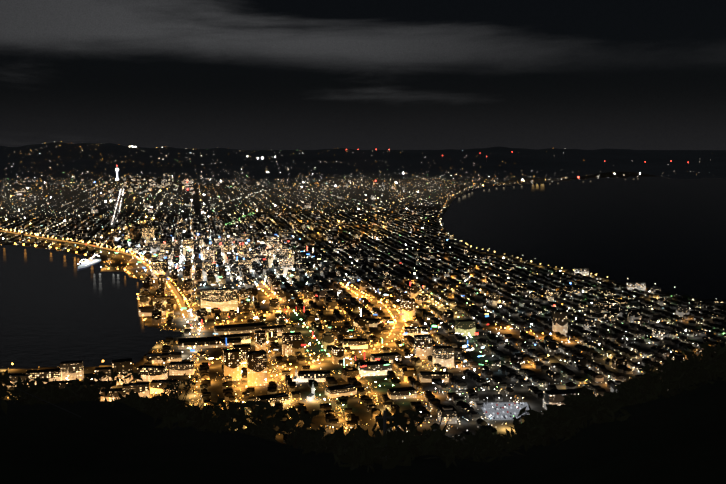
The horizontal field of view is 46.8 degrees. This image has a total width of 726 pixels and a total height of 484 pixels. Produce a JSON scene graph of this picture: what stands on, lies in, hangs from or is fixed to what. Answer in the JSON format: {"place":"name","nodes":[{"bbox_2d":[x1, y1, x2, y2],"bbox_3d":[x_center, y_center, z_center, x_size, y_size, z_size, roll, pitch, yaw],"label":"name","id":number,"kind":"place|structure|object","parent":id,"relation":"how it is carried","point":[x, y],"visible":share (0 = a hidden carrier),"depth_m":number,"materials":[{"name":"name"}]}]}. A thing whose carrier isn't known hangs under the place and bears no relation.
{"place":"outdoors","nodes":[
{"label":"outdoors","id":0,"kind":"place"},
{"bbox_2d":[292,368,297,381],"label":"church","id":1,"kind":"structure","parent":0,"point":[295,378],"depth_m":1205.01,"materials":[{"name":"white"}]},
{"bbox_2d":[0,172,725,443],"bbox_3d":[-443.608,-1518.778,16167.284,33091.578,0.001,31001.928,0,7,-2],"label":"ground","id":2,"kind":"structure","parent":0,"point":[62,193],"depth_m":1954.63,"materials":[{"name":"black"}]},
{"bbox_2d":[0,230,188,317],"bbox_3d":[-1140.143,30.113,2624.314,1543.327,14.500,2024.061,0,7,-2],"label":"road","id":3,"kind":"structure","parent":2,"relation":"on","point":[180,300],"depth_m":2315.09,"materials":[{"name":"asphalt"}]},
{"bbox_2d":[307,385,314,399],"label":"church","id":4,"kind":"structure","parent":2,"relation":"on","point":[311,395],"depth_m":1117.86,"materials":[{"name":"white"}]},
{"bbox_2d":[0,174,725,442],"bbox_3d":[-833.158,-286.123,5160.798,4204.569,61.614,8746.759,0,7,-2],"label":"town buildings","id":5,"kind":"structure","parent":2,"relation":"on","point":[608,307],"depth_m":1670.14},
{"bbox_2d":[41,225,488,372],"bbox_3d":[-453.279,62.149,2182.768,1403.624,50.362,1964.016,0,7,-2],"label":"shop signs","id":6,"kind":"object","parent":5,"relation":"attached to","point":[487,315],"visible":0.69,"depth_m":1571.57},
{"bbox_2d":[481,398,531,419],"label":"car park","id":7,"kind":"structure","parent":2,"relation":"on","point":[504,411],"depth_m":1068.82,"materials":[{"name":"grey asphalt"}]},
{"bbox_2d":[0,177,725,368],"bbox_3d":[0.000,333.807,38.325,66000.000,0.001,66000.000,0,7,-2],"label":"sea","id":8,"kind":"structure","parent":0,"point":[665,234],"depth_m":2607.43,"materials":[{"name":"black liquid"}]},
{"bbox_2d":[78,257,100,270],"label":"ship","id":9,"kind":"object","parent":8,"relation":"on","point":[86,264],"visible":1,"depth_m":2337.57,"materials":[{"name":"white metal"}]},
{"bbox_2d":[0,377,725,483],"bbox_3d":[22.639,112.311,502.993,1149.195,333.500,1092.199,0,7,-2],"label":"mountain slope","id":10,"kind":"structure","parent":0,"point":[680,438],"depth_m":42.52,"materials":[{"name":"black plant"}]},
{"bbox_2d":[2,382,81,417],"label":"ropeway cable","id":11,"kind":"object","parent":10,"relation":"on","point":[48,402],"visible":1,"depth_m":44.41,"materials":[{"name":"grey metal"}]},
{"bbox_2d":[0,373,660,461],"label":"trees","id":12,"kind":"object","parent":10,"relation":"on","point":[310,441],"visible":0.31,"depth_m":83.82,"materials":[{"name":"green plant"}]},
{"bbox_2d":[0,342,725,471],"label":"trees","id":13,"kind":"object","parent":10,"relation":"on","point":[536,428],"visible":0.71,"depth_m":65.77,"materials":[{"name":"black plant"}]},
{"bbox_2d":[26,363,714,459],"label":"tree limbs","id":14,"kind":"object","parent":10,"relation":"on","point":[186,393],"visible":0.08,"depth_m":85.03,"materials":[{"name":"brown plant"}]},
{"bbox_2d":[376,410,393,460],"bbox_3d":[1.192,11.723,45.374,1.000,5.163,0.944,0,7,-2],"label":"cross","id":15,"kind":"object","parent":10,"relation":"on","point":[384,417],"visible":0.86,"depth_m":45.38,"materials":[{"name":"black metal"}]},
{"bbox_2d":[0,142,725,191],"bbox_3d":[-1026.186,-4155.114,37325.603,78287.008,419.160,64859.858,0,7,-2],"label":"distant hills","id":16,"kind":"structure","parent":0,"point":[502,164],"depth_m":12062.07,"materials":[{"name":"grey"}]},
{"bbox_2d":[0,141,723,435],"bbox_3d":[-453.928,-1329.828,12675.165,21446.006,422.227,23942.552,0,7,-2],"label":"town lights","id":17,"kind":"object","parent":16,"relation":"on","point":[307,256],"visible":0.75,"depth_m":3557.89},
{"bbox_2d":[0,0,725,149],"label":"sky","id":18,"kind":"structure","parent":0,"point":[196,74],"materials":[{"name":"black"}]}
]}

